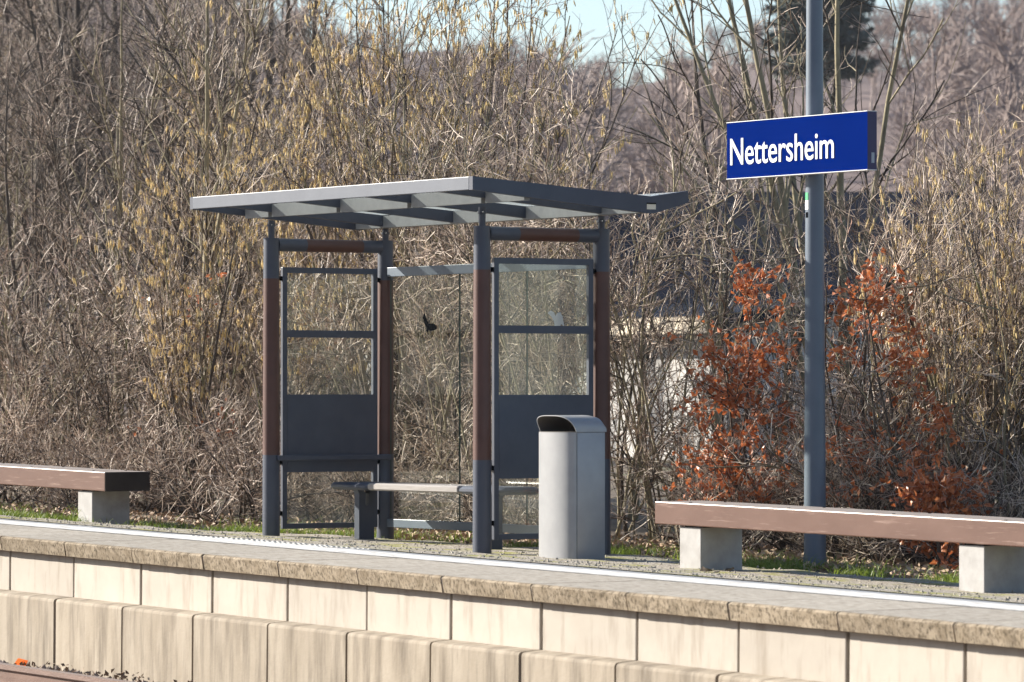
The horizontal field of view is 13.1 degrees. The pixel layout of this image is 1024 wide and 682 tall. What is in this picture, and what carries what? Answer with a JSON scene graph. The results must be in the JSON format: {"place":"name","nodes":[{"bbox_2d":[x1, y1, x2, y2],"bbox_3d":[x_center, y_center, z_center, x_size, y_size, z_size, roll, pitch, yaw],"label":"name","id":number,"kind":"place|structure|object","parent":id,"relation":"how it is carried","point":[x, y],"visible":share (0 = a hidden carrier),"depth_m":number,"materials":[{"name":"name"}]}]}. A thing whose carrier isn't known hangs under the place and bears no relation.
{"place":"outdoors","nodes":[
{"label":"outdoors","id":0,"kind":"place"},
{"bbox_2d":[0,515,1023,603],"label":"gravel path","id":1,"kind":"structure","parent":0,"point":[776,575],"depth_m":31.34,"materials":[{"name":"grey gravel"}]},
{"bbox_2d":[0,463,149,528],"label":"platform bench","id":2,"kind":"object","parent":1,"relation":"on","point":[103,495],"visible":0.85,"depth_m":37.66,"materials":[{"name":"paint"}]},
{"bbox_2d":[331,481,538,548],"bbox_3d":[-0.624,1.372,34.828,0.385,0.499,2.530,0,-1,-33],"label":"shelter bench","id":3,"kind":"object","parent":1,"relation":"on","point":[363,515],"visible":0.8,"depth_m":35.10,"materials":[{"name":"grey paint"}]},
{"bbox_2d":[190,176,687,554],"bbox_3d":[-0.635,0.240,34.529,1.925,2.824,4.218,0,-1,-33],"label":"shelter","id":4,"kind":"object","parent":1,"relation":"on","point":[337,432],"visible":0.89,"depth_m":34.51,"materials":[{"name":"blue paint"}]},
{"bbox_2d":[537,415,606,558],"bbox_3d":[0.418,1.081,32.597,0.349,1.076,0.479,0,-1,-33],"label":"litter bin","id":5,"kind":"object","parent":1,"relation":"on","point":[571,486],"visible":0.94,"depth_m":32.43,"materials":[{"name":"silver metal"}]},
{"bbox_2d":[539,432,576,558],"bbox_3d":[0.308,1.131,32.524,0.086,0.926,0.463,0,-1,-33],"label":"door","id":6,"kind":"structure","parent":5,"relation":"in","point":[557,450],"depth_m":32.42,"materials":[{"name":"silver metal"}]},
{"bbox_2d":[655,500,1023,592],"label":"platform bench","id":7,"kind":"object","parent":1,"relation":"on","point":[991,555],"visible":0.87,"depth_m":29.51,"materials":[{"name":"paint"}]},
{"bbox_2d":[0,0,1023,411],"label":"hill","id":8,"kind":"structure","parent":0,"point":[864,96],"depth_m":254.82,"materials":[{"name":"brown plant"}]},
{"bbox_2d":[0,0,1023,396],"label":"hillside wood","id":9,"kind":"object","parent":8,"relation":"on","point":[986,50],"visible":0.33,"depth_m":154.42,"materials":[{"name":"brown plant"}]},
{"bbox_2d":[758,0,880,82],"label":"conifer","id":10,"kind":"object","parent":8,"relation":"on","point":[847,41],"visible":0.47,"depth_m":214.20,"materials":[{"name":"green plant"}]},
{"bbox_2d":[0,413,1023,603],"bbox_3d":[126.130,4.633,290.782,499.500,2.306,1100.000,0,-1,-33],"label":"ground","id":11,"kind":"structure","parent":0,"point":[641,530],"depth_m":41.12,"materials":[{"name":"green plant"}]},
{"bbox_2d":[0,22,70,248],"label":"bare tree","id":12,"kind":"object","parent":11,"relation":"on","point":[14,118],"visible":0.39,"depth_m":70.78,"materials":[{"name":"brown plant"}]},
{"bbox_2d":[0,389,78,503],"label":"shrub","id":13,"kind":"object","parent":11,"relation":"on","point":[14,461],"visible":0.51,"depth_m":43.61,"materials":[{"name":"brown plant"}]},
{"bbox_2d":[0,57,86,459],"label":"sapling","id":14,"kind":"object","parent":11,"relation":"on","point":[14,225],"visible":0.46,"depth_m":49.60,"materials":[{"name":"brown plant"}]},
{"bbox_2d":[0,383,107,506],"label":"shrub","id":15,"kind":"object","parent":11,"relation":"on","point":[19,456],"visible":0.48,"depth_m":43.67,"materials":[{"name":"brown plant"}]},
{"bbox_2d":[0,190,121,500],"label":"thicket shrub","id":16,"kind":"object","parent":11,"relation":"on","point":[39,349],"visible":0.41,"depth_m":45.09,"materials":[{"name":"brown plant"}]},
{"bbox_2d":[0,413,131,509],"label":"shrub","id":17,"kind":"object","parent":11,"relation":"on","point":[67,498],"visible":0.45,"depth_m":42.78,"materials":[{"name":"brown plant"}]},
{"bbox_2d":[0,0,136,415],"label":"bare tree","id":18,"kind":"object","parent":11,"relation":"on","point":[7,19],"visible":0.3,"depth_m":72.11,"materials":[{"name":"brown plant"}]},
{"bbox_2d":[0,2,145,488],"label":"sapling","id":19,"kind":"object","parent":11,"relation":"on","point":[15,288],"visible":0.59,"depth_m":48.07,"materials":[{"name":"brown plant"}]},
{"bbox_2d":[0,0,145,323],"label":"bare tree","id":20,"kind":"object","parent":11,"relation":"on","point":[8,129],"visible":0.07,"depth_m":80.82,"materials":[{"name":"brown plant"}]},
{"bbox_2d":[0,43,150,494],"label":"sapling","id":21,"kind":"object","parent":11,"relation":"on","point":[49,134],"visible":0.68,"depth_m":46.63,"materials":[{"name":"brown plant"}]},
{"bbox_2d":[0,240,159,504],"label":"thicket shrub","id":22,"kind":"object","parent":11,"relation":"on","point":[55,403],"visible":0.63,"depth_m":44.23,"materials":[{"name":"brown plant"}]},
{"bbox_2d":[0,0,189,444],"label":"bare tree","id":23,"kind":"object","parent":11,"relation":"on","point":[78,11],"visible":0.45,"depth_m":70.72,"materials":[{"name":"brown plant"}]},
{"bbox_2d":[0,174,196,502],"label":"thicket shrub","id":24,"kind":"object","parent":11,"relation":"on","point":[66,353],"visible":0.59,"depth_m":44.74,"materials":[{"name":"brown plant"}]},
{"bbox_2d":[15,199,195,507],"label":"thicket shrub","id":25,"kind":"object","parent":11,"relation":"on","point":[108,406],"visible":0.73,"depth_m":43.68,"materials":[{"name":"brown plant"}]},
{"bbox_2d":[11,0,200,442],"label":"bare tree","id":26,"kind":"object","parent":11,"relation":"on","point":[115,42],"visible":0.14,"depth_m":75.67,"materials":[{"name":"brown plant"}]},
{"bbox_2d":[21,0,218,467],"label":"sapling","id":27,"kind":"object","parent":11,"relation":"on","point":[153,75],"visible":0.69,"depth_m":46.05,"materials":[{"name":"brown plant"}]},
{"bbox_2d":[0,0,255,448],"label":"bare tree","id":28,"kind":"object","parent":11,"relation":"on","point":[38,49],"visible":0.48,"depth_m":70.07,"materials":[{"name":"brown plant"}]},
{"bbox_2d":[1,0,297,419],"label":"bare tree","id":29,"kind":"object","parent":11,"relation":"on","point":[99,155],"visible":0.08,"depth_m":73.95,"materials":[{"name":"brown plant"}]},
{"bbox_2d":[57,411,241,513],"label":"shrub","id":30,"kind":"object","parent":11,"relation":"on","point":[136,465],"visible":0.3,"depth_m":42.30,"materials":[{"name":"brown plant"}]},
{"bbox_2d":[1,0,305,377],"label":"bare tree","id":31,"kind":"object","parent":11,"relation":"on","point":[243,103],"visible":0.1,"depth_m":92.79,"materials":[{"name":"brown plant"}]},
{"bbox_2d":[61,359,262,514],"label":"shrub","id":32,"kind":"object","parent":11,"relation":"on","point":[160,486],"visible":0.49,"depth_m":41.80,"materials":[{"name":"brown plant"}]},
{"bbox_2d":[91,0,236,439],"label":"bare tree","id":33,"kind":"object","parent":11,"relation":"on","point":[124,199],"visible":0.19,"depth_m":77.19,"materials":[{"name":"brown plant"}]},
{"bbox_2d":[66,0,264,443],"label":"bare tree","id":34,"kind":"object","parent":11,"relation":"on","point":[162,130],"visible":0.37,"depth_m":68.22,"materials":[{"name":"brown plant"}]},
{"bbox_2d":[93,250,247,512],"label":"shrub","id":35,"kind":"object","parent":11,"relation":"on","point":[160,423],"visible":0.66,"depth_m":42.10,"materials":[{"name":"brown plant"}]},
{"bbox_2d":[38,0,303,500],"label":"sapling","id":36,"kind":"object","parent":11,"relation":"on","point":[186,261],"visible":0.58,"depth_m":45.38,"materials":[{"name":"brown plant"}]},
{"bbox_2d":[71,71,315,514],"bbox_3d":[-2.865,-0.446,41.818,2.377,4.298,2.296,1,-1,-39],"label":"hazel bush","id":37,"kind":"object","parent":11,"relation":"on","point":[210,368],"visible":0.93,"depth_m":41.88,"materials":[{"name":"brown plant"}]},
{"bbox_2d":[86,0,319,504],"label":"sapling","id":38,"kind":"object","parent":11,"relation":"on","point":[248,26],"visible":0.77,"depth_m":43.04,"materials":[{"name":"brown plant"}]},
{"bbox_2d":[99,4,331,502],"bbox_3d":[-2.988,-0.927,45.222,2.428,5.349,2.400,0,-1,-6],"label":"sapling","id":39,"kind":"object","parent":11,"relation":"on","point":[239,375],"visible":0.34,"depth_m":45.12,"materials":[{"name":"brown plant"}]},
{"bbox_2d":[91,41,341,493],"bbox_3d":[-3.092,-0.799,48.264,2.715,5.083,2.811,0,-1,23],"label":"hazel bush","id":40,"kind":"object","parent":11,"relation":"on","point":[174,207],"visible":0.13,"depth_m":48.15,"materials":[{"name":"brown plant"}]},
{"bbox_2d":[104,381,362,524],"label":"shrub","id":41,"kind":"object","parent":11,"relation":"on","point":[248,493],"visible":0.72,"depth_m":39.43,"materials":[{"name":"brown plant"}]},
{"bbox_2d":[123,0,390,328],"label":"bare tree","id":42,"kind":"object","parent":11,"relation":"on","point":[211,128],"visible":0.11,"depth_m":78.53,"materials":[{"name":"brown plant"}]},
{"bbox_2d":[185,0,375,392],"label":"bare tree","id":43,"kind":"object","parent":11,"relation":"on","point":[272,60],"visible":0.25,"depth_m":83.97,"materials":[{"name":"brown plant"}]},
{"bbox_2d":[124,12,440,491],"bbox_3d":[-2.369,-0.902,46.766,3.508,5.303,3.053,0,-1,36],"label":"hazel bush","id":44,"kind":"object","parent":11,"relation":"on","point":[189,159],"visible":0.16,"depth_m":46.55,"materials":[{"name":"brown plant"}]},
{"bbox_2d":[177,179,401,512],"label":"thicket shrub","id":45,"kind":"object","parent":11,"relation":"on","point":[253,367],"visible":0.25,"depth_m":43.01,"materials":[{"name":"brown plant"}]},
{"bbox_2d":[184,389,399,521],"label":"shrub","id":46,"kind":"object","parent":11,"relation":"on","point":[292,478],"visible":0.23,"depth_m":40.76,"materials":[{"name":"brown plant"}]},
{"bbox_2d":[170,0,417,441],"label":"bare tree","id":47,"kind":"object","parent":11,"relation":"on","point":[287,26],"visible":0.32,"depth_m":67.01,"materials":[{"name":"brown plant"}]},
{"bbox_2d":[165,3,435,509],"bbox_3d":[-2.305,-0.771,43.927,2.684,5.024,2.779,0,-1,-31],"label":"hazel bush","id":48,"kind":"object","parent":11,"relation":"on","point":[260,251],"visible":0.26,"depth_m":43.80,"materials":[{"name":"brown plant"}]},
{"bbox_2d":[188,259,434,510],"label":"thicket shrub","id":49,"kind":"object","parent":11,"relation":"on","point":[303,376],"visible":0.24,"depth_m":43.20,"materials":[{"name":"brown plant"}]},
{"bbox_2d":[232,405,472,522],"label":"shrub","id":50,"kind":"object","parent":11,"relation":"on","point":[342,498],"visible":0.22,"depth_m":39.90,"materials":[{"name":"brown plant"}]},
{"bbox_2d":[217,0,507,510],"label":"hazel bush","id":51,"kind":"object","parent":11,"relation":"on","point":[337,63],"visible":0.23,"depth_m":43.36,"materials":[{"name":"brown plant"}]},
{"bbox_2d":[289,255,465,515],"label":"thicket shrub","id":52,"kind":"object","parent":11,"relation":"on","point":[414,420],"visible":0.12,"depth_m":42.17,"materials":[{"name":"brown plant"}]},
{"bbox_2d":[172,0,605,517],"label":"hazel bush","id":53,"kind":"object","parent":11,"relation":"on","point":[362,366],"visible":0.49,"depth_m":42.27,"materials":[{"name":"brown plant"}]},
{"bbox_2d":[318,7,466,519],"bbox_3d":[-1.080,-0.711,41.222,1.540,4.908,2.055,0,-1,17],"label":"sapling","id":54,"kind":"object","parent":11,"relation":"on","point":[374,160],"visible":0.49,"depth_m":41.13,"materials":[{"name":"brown plant"}]},
{"bbox_2d":[222,23,594,519],"bbox_3d":[-0.946,-0.568,40.387,3.421,4.626,2.418,0,-1,-16],"label":"mossy shrub","id":55,"kind":"object","parent":11,"relation":"on","point":[333,354],"visible":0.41,"depth_m":40.45,"materials":[{"name":"brown plant"}]},
{"bbox_2d":[335,12,554,520],"bbox_3d":[-0.652,-0.646,40.786,2.001,4.778,1.499,0,-1,-14],"label":"sapling","id":56,"kind":"object","parent":11,"relation":"on","point":[451,279],"visible":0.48,"depth_m":40.71,"materials":[{"name":"brown plant"}]},
{"bbox_2d":[356,430,533,529],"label":"shrub","id":57,"kind":"object","parent":11,"relation":"on","point":[423,503],"visible":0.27,"depth_m":39.01,"materials":[{"name":"brown plant"}]},
{"bbox_2d":[323,28,590,530],"bbox_3d":[-0.274,-0.476,39.069,3.278,4.433,2.317,3,-3,-77],"label":"mossy shrub","id":58,"kind":"object","parent":11,"relation":"on","point":[444,420],"visible":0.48,"depth_m":38.78,"materials":[{"name":"brown plant"}]},
{"bbox_2d":[266,0,647,509],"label":"hazel bush","id":59,"kind":"object","parent":11,"relation":"on","point":[452,78],"visible":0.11,"depth_m":44.53,"materials":[{"name":"brown plant"}]},
{"bbox_2d":[394,397,538,531],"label":"shrub","id":60,"kind":"object","parent":11,"relation":"on","point":[437,504],"visible":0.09,"depth_m":38.48,"materials":[{"name":"brown plant"}]},
{"bbox_2d":[359,85,585,533],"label":"mossy shrub","id":61,"kind":"object","parent":11,"relation":"on","point":[447,367],"visible":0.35,"depth_m":38.31,"materials":[{"name":"brown plant"}]},
{"bbox_2d":[269,0,688,512],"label":"hazel bush","id":62,"kind":"object","parent":11,"relation":"on","point":[387,61],"visible":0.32,"depth_m":43.51,"materials":[{"name":"brown plant"}]},
{"bbox_2d":[0,498,958,578],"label":"leaf litter","id":63,"kind":"object","parent":11,"relation":"on","point":[924,566],"visible":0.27,"depth_m":36.26,"materials":[{"name":"brown plant"}]},
{"bbox_2d":[0,499,958,582],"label":"grass","id":64,"kind":"structure","parent":11,"relation":"on","point":[753,562],"depth_m":35.05,"materials":[{"name":"green plant"}]},
{"bbox_2d":[395,418,616,540],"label":"shrub","id":65,"kind":"object","parent":11,"relation":"on","point":[532,518],"visible":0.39,"depth_m":37.02,"materials":[{"name":"brown plant"}]},
{"bbox_2d":[0,524,1023,681],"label":"platform wall","id":66,"kind":"structure","parent":11,"relation":"on","point":[155,609],"depth_m":27.61,"materials":[{"name":"concrete"}]},
{"bbox_2d":[417,162,610,484],"bbox_3d":[0.046,0.049,41.177,1.740,3.423,2.023,1,-1,-39],"label":"sparse hazel","id":67,"kind":"object","parent":11,"relation":"on","point":[558,388],"visible":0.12,"depth_m":41.03,"materials":[{"name":"brown plant"}]},
{"bbox_2d":[392,43,638,506],"bbox_3d":[0.005,-0.466,39.892,2.320,4.451,1.929,0,-1,14],"label":"sapling","id":68,"kind":"object","parent":11,"relation":"on","point":[539,154],"visible":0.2,"depth_m":39.89,"materials":[{"name":"brown plant"}]},
{"bbox_2d":[393,38,687,516],"bbox_3d":[0.172,-0.400,36.791,2.242,4.290,3.172,0,-1,-14],"label":"mossy shrub","id":69,"kind":"object","parent":11,"relation":"on","point":[551,362],"visible":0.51,"depth_m":36.72,"materials":[{"name":"brown plant"}]},
{"bbox_2d":[344,78,852,540],"bbox_3d":[0.780,-0.233,37.885,4.545,3.996,2.734,0,-1,-11],"label":"mossy shrub","id":70,"kind":"object","parent":11,"relation":"on","point":[692,320],"visible":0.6,"depth_m":37.61,"materials":[{"name":"brown plant"}]},
{"bbox_2d":[569,119,741,519],"bbox_3d":[1.315,-0.195,42.443,1.641,3.920,1.230,-1,-1,42],"label":"sapling","id":71,"kind":"object","parent":11,"relation":"on","point":[629,516],"visible":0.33,"depth_m":42.36,"materials":[{"name":"brown plant"}]},
{"bbox_2d":[498,0,828,541],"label":"mossy shrub","id":72,"kind":"object","parent":11,"relation":"on","point":[642,394],"visible":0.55,"depth_m":36.92,"materials":[{"name":"brown plant"}]},
{"bbox_2d":[365,295,1019,464],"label":"house","id":73,"kind":"structure","parent":11,"relation":"on","point":[658,364],"depth_m":68.66,"materials":[{"name":"tile"}]},
{"bbox_2d":[611,398,797,548],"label":"shrub","id":74,"kind":"object","parent":11,"relation":"on","point":[662,482],"visible":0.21,"depth_m":36.32,"materials":[{"name":"brown plant"}]},
{"bbox_2d":[635,56,803,497],"bbox_3d":[1.768,-0.403,39.422,1.818,4.341,1.362,1,-1,-45],"label":"sapling","id":75,"kind":"object","parent":11,"relation":"on","point":[716,422],"visible":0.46,"depth_m":39.41,"materials":[{"name":"brown plant"}]},
{"bbox_2d":[584,223,864,502],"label":"thicket shrub","id":76,"kind":"object","parent":11,"relation":"on","point":[683,295],"visible":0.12,"depth_m":41.33,"materials":[{"name":"brown plant"}]},
{"bbox_2d":[650,438,803,552],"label":"shrub","id":77,"kind":"object","parent":11,"relation":"on","point":[744,541],"visible":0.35,"depth_m":35.20,"materials":[{"name":"brown plant"}]},
{"bbox_2d":[650,248,804,504],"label":"beech shrub","id":78,"kind":"object","parent":11,"relation":"on","point":[731,401],"visible":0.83,"depth_m":35.30,"materials":[{"name":"orange plant"}]},
{"bbox_2d":[671,190,846,504],"bbox_3d":[2.240,0.195,39.858,1.640,3.147,1.364,0,-1,22],"label":"sapling","id":79,"kind":"object","parent":11,"relation":"on","point":[799,334],"visible":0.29,"depth_m":39.85,"materials":[{"name":"brown plant"}]},
{"bbox_2d":[682,415,866,556],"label":"shrub","id":80,"kind":"object","parent":11,"relation":"on","point":[782,543],"visible":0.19,"depth_m":34.95,"materials":[{"name":"brown plant"}]},
{"bbox_2d":[601,0,960,497],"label":"leaning tree","id":81,"kind":"object","parent":11,"relation":"on","point":[696,85],"visible":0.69,"depth_m":42.77,"materials":[{"name":"brown plant"}]},
{"bbox_2d":[570,0,1009,488],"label":"multi stem tree","id":82,"kind":"object","parent":11,"relation":"on","point":[785,190],"visible":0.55,"depth_m":41.77,"materials":[{"name":"brown plant"}]},
{"bbox_2d":[608,192,992,304],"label":"house","id":83,"kind":"structure","parent":11,"relation":"on","point":[741,223],"depth_m":88.96,"materials":[{"name":"tile"}]},
{"bbox_2d":[727,0,876,568],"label":"station sign","id":84,"kind":"object","parent":11,"relation":"on","point":[815,144],"visible":0.99,"depth_m":32.67,"materials":[{"name":"metal"}]},
{"bbox_2d":[751,165,907,504],"bbox_3d":[2.960,0.048,38.449,1.564,3.446,1.546,1,-1,-38],"label":"sapling","id":85,"kind":"object","parent":11,"relation":"on","point":[827,258],"visible":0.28,"depth_m":38.45,"materials":[{"name":"brown plant"}]},
{"bbox_2d":[665,187,1023,556],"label":"thicket shrub","id":86,"kind":"object","parent":11,"relation":"on","point":[827,426],"visible":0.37,"depth_m":34.22,"materials":[{"name":"brown plant"}]},
{"bbox_2d":[713,312,978,550],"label":"thicket shrub","id":87,"kind":"object","parent":11,"relation":"on","point":[788,391],"visible":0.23,"depth_m":35.51,"materials":[{"name":"brown plant"}]},
{"bbox_2d":[771,402,1000,563],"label":"shrub","id":88,"kind":"object","parent":11,"relation":"on","point":[871,498],"visible":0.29,"depth_m":33.55,"materials":[{"name":"brown plant"}]},
{"bbox_2d":[761,165,1023,562],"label":"thicket shrub","id":89,"kind":"object","parent":11,"relation":"on","point":[1004,455],"visible":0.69,"depth_m":33.21,"materials":[{"name":"brown plant"}]},
{"bbox_2d":[764,408,1023,567],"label":"shrub","id":90,"kind":"object","parent":11,"relation":"on","point":[866,549],"visible":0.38,"depth_m":33.16,"materials":[{"name":"brown plant"}]},
{"bbox_2d":[799,247,1002,564],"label":"beech shrub","id":91,"kind":"object","parent":11,"relation":"on","point":[855,304],"visible":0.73,"depth_m":33.41,"materials":[{"name":"orange plant"}]},
{"bbox_2d":[790,127,1023,559],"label":"thicket shrub","id":92,"kind":"object","parent":11,"relation":"on","point":[888,283],"visible":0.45,"depth_m":34.25,"materials":[{"name":"brown plant"}]},
{"bbox_2d":[827,87,1023,516],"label":"sparse hazel","id":93,"kind":"object","parent":11,"relation":"on","point":[980,278],"visible":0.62,"depth_m":34.45,"materials":[{"name":"brown plant"}]},
{"bbox_2d":[839,179,1023,558],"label":"sparse hazel","id":94,"kind":"object","parent":11,"relation":"on","point":[931,343],"visible":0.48,"depth_m":34.32,"materials":[{"name":"brown plant"}]},
{"bbox_2d":[843,118,1023,504],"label":"sparse hazel","id":95,"kind":"object","parent":11,"relation":"on","point":[915,178],"visible":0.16,"depth_m":35.89,"materials":[{"name":"beige plant"}]},
{"bbox_2d":[853,94,1023,501],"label":"sapling","id":96,"kind":"object","parent":11,"relation":"on","point":[977,169],"visible":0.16,"depth_m":36.07,"materials":[{"name":"beige plant"}]},
{"bbox_2d":[861,439,1023,562],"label":"shrub","id":97,"kind":"object","parent":11,"relation":"on","point":[1020,494],"visible":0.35,"depth_m":32.61,"materials":[{"name":"brown plant"}]},
{"bbox_2d":[880,447,1006,571],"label":"beech shrub","id":98,"kind":"object","parent":11,"relation":"on","point":[933,499],"visible":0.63,"depth_m":32.24,"materials":[{"name":"orange plant"}]},
{"bbox_2d":[906,109,1023,515],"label":"sparse hazel","id":99,"kind":"object","parent":11,"relation":"on","point":[1014,332],"visible":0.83,"depth_m":33.77,"materials":[{"name":"brown plant"}]},
{"bbox_2d":[948,155,1023,516],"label":"sparse hazel","id":100,"kind":"object","parent":11,"relation":"on","point":[1002,223],"visible":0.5,"depth_m":34.05,"materials":[{"name":"beige plant"}]},
{"bbox_2d":[0,519,1023,610],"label":"pavement","id":101,"kind":"structure","parent":0,"point":[571,567],"depth_m":28.34,"materials":[{"name":"grey concrete"}]},
{"bbox_2d":[0,520,1023,610],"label":"white line","id":102,"kind":"object","parent":101,"relation":"on","point":[775,587],"visible":1,"depth_m":28.26,"materials":[{"name":"paint"}]},
{"bbox_2d":[236,0,1019,87],"label":"sky","id":103,"kind":"structure","parent":0,"point":[592,15],"materials":[{"name":"white"}]},
{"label":"track bed","id":104,"kind":"structure","parent":0,"visible":0},
{"bbox_2d":[0,662,133,681],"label":"rail","id":105,"kind":"object","parent":104,"relation":"on","point":[13,673],"depth_m":29.72,"materials":[{"name":"brown metal"}]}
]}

